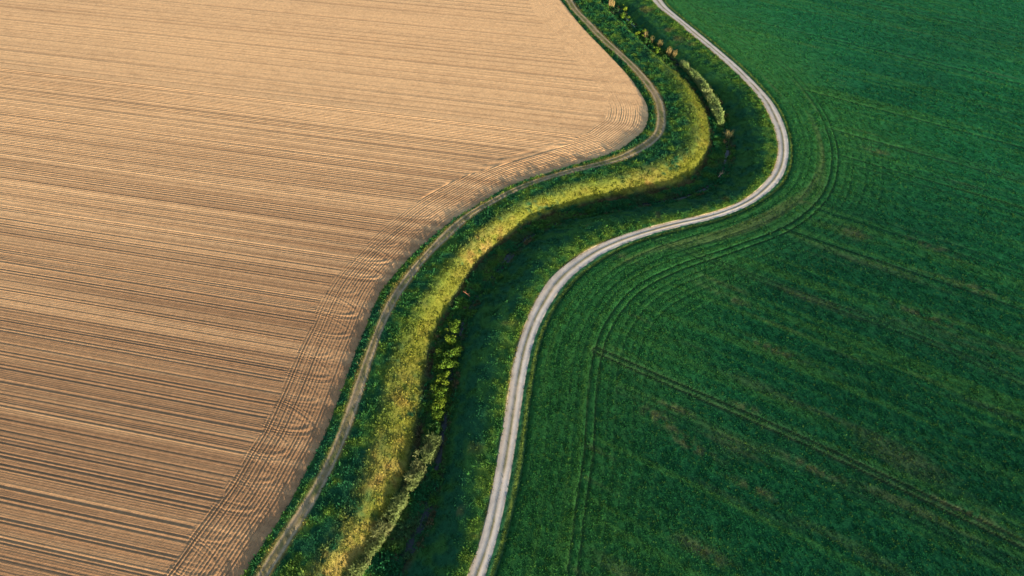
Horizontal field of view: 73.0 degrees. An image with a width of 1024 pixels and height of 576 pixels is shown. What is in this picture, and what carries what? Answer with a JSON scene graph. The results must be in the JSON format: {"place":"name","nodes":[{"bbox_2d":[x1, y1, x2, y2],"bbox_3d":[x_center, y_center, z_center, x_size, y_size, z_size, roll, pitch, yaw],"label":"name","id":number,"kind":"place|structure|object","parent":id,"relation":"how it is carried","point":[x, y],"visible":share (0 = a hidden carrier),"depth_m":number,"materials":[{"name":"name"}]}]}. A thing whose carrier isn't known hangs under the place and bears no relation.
{"place":"outdoors","nodes":[
{"label":"outdoors","id":0,"kind":"place"},
{"bbox_2d":[0,0,647,575],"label":"ploughed field","id":1,"kind":"structure","parent":0,"point":[222,222],"depth_m":179.78,"materials":[{"name":"soil"}]},
{"bbox_2d":[244,0,656,575],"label":"grass verge","id":2,"kind":"object","parent":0,"point":[285,523],"depth_m":148.72,"materials":[{"name":"green plant"}]},
{"bbox_2d":[256,0,666,575],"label":"dirt track","id":3,"kind":"structure","parent":0,"point":[279,548],"depth_m":154.98,"materials":[{"name":"brown soil"}]},
{"bbox_2d":[240,0,792,575],"bbox_3d":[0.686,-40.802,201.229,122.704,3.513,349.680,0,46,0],"label":"ditch bank","id":4,"kind":"structure","parent":0,"point":[363,514],"depth_m":155.79,"materials":[{"name":"plant"}]},
{"bbox_2d":[364,6,730,575],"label":"stream bed","id":5,"kind":"object","parent":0,"point":[464,307],"visible":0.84,"depth_m":161.85,"materials":[{"name":"green plant"}]},
{"bbox_2d":[347,431,442,575],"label":"reeds","id":6,"kind":"object","parent":5,"relation":"on","point":[397,506],"visible":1,"depth_m":124.03,"materials":[{"name":"green plant"}]},
{"bbox_2d":[427,420,439,434],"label":"bush","id":7,"kind":"object","parent":5,"relation":"on","point":[435,423],"visible":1,"depth_m":135.94,"materials":[{"name":"green plant"}]},
{"bbox_2d":[430,405,443,421],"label":"bush","id":8,"kind":"object","parent":5,"relation":"on","point":[437,415],"visible":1,"depth_m":137.71,"materials":[{"name":"green plant"}]},
{"bbox_2d":[431,389,446,409],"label":"bush","id":9,"kind":"object","parent":5,"relation":"on","point":[438,400],"visible":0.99,"depth_m":139.53,"materials":[{"name":"green plant"}]},
{"bbox_2d":[429,377,448,399],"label":"bush","id":10,"kind":"object","parent":5,"relation":"on","point":[440,388],"visible":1,"depth_m":141.50,"materials":[{"name":"green plant"}]},
{"bbox_2d":[434,370,450,385],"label":"bush","id":11,"kind":"object","parent":5,"relation":"on","point":[439,380],"visible":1,"depth_m":144.03,"materials":[{"name":"green plant"}]},
{"bbox_2d":[437,349,452,363],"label":"bush","id":12,"kind":"object","parent":5,"relation":"on","point":[441,355],"visible":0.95,"depth_m":148.00,"materials":[{"name":"green plant"}]},
{"bbox_2d":[435,358,459,369],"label":"bush","id":13,"kind":"object","parent":5,"relation":"on","point":[453,362],"visible":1,"depth_m":146.28,"materials":[{"name":"green plant"}]},
{"bbox_2d":[435,337,463,358],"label":"bush","id":14,"kind":"object","parent":5,"relation":"on","point":[455,349],"visible":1,"depth_m":148.63,"materials":[{"name":"green plant"}]},
{"bbox_2d":[444,328,455,343],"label":"bush","id":15,"kind":"object","parent":5,"relation":"on","point":[448,338],"visible":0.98,"depth_m":151.15,"materials":[{"name":"green plant"}]},
{"bbox_2d":[448,319,460,332],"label":"bush","id":16,"kind":"object","parent":5,"relation":"on","point":[455,324],"visible":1,"depth_m":153.68,"materials":[{"name":"green plant"}]},
{"bbox_2d":[360,0,735,575],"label":"undergrowth","id":17,"kind":"object","parent":5,"relation":"on","point":[707,174],"visible":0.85,"depth_m":162.51,"materials":[{"name":"green plant"}]},
{"bbox_2d":[609,0,614,6],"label":"reed clump","id":18,"kind":"object","parent":5,"relation":"on","point":[611,3],"visible":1,"depth_m":268.28,"materials":[{"name":"beige plant"}]},
{"bbox_2d":[635,29,646,36],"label":"bush","id":19,"kind":"object","parent":5,"relation":"on","point":[641,32],"visible":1,"depth_m":252.10,"materials":[{"name":"green plant"}]},
{"bbox_2d":[679,60,724,125],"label":"reeds","id":20,"kind":"object","parent":5,"relation":"on","point":[716,110],"visible":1,"depth_m":221.94,"materials":[{"name":"green plant"}]},
{"bbox_2d":[723,130,732,137],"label":"reed clump","id":21,"kind":"object","parent":5,"relation":"on","point":[727,134],"visible":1,"depth_m":206.28,"materials":[{"name":"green plant"}]},
{"bbox_2d":[390,7,728,575],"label":"stream water","id":22,"kind":"structure","parent":0,"point":[437,462],"depth_m":138.22,"materials":[{"name":"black liquid"}]},
{"bbox_2d":[401,0,778,575],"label":"ditch bank","id":23,"kind":"structure","parent":0,"point":[510,303],"depth_m":157.92,"materials":[{"name":"green plant"}]},
{"bbox_2d":[468,0,788,575],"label":"gravel road","id":24,"kind":"structure","parent":0,"point":[552,288],"depth_m":156.17,"materials":[{"name":"grey gravel"}]},
{"bbox_2d":[486,0,792,575],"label":"grass verge","id":25,"kind":"object","parent":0,"point":[511,504],"depth_m":149.89,"materials":[{"name":"green plant"}]},
{"bbox_2d":[496,0,1023,575],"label":"crop field","id":26,"kind":"structure","parent":0,"point":[716,298],"depth_m":147.15,"materials":[{"name":"green plant"}]}
]}

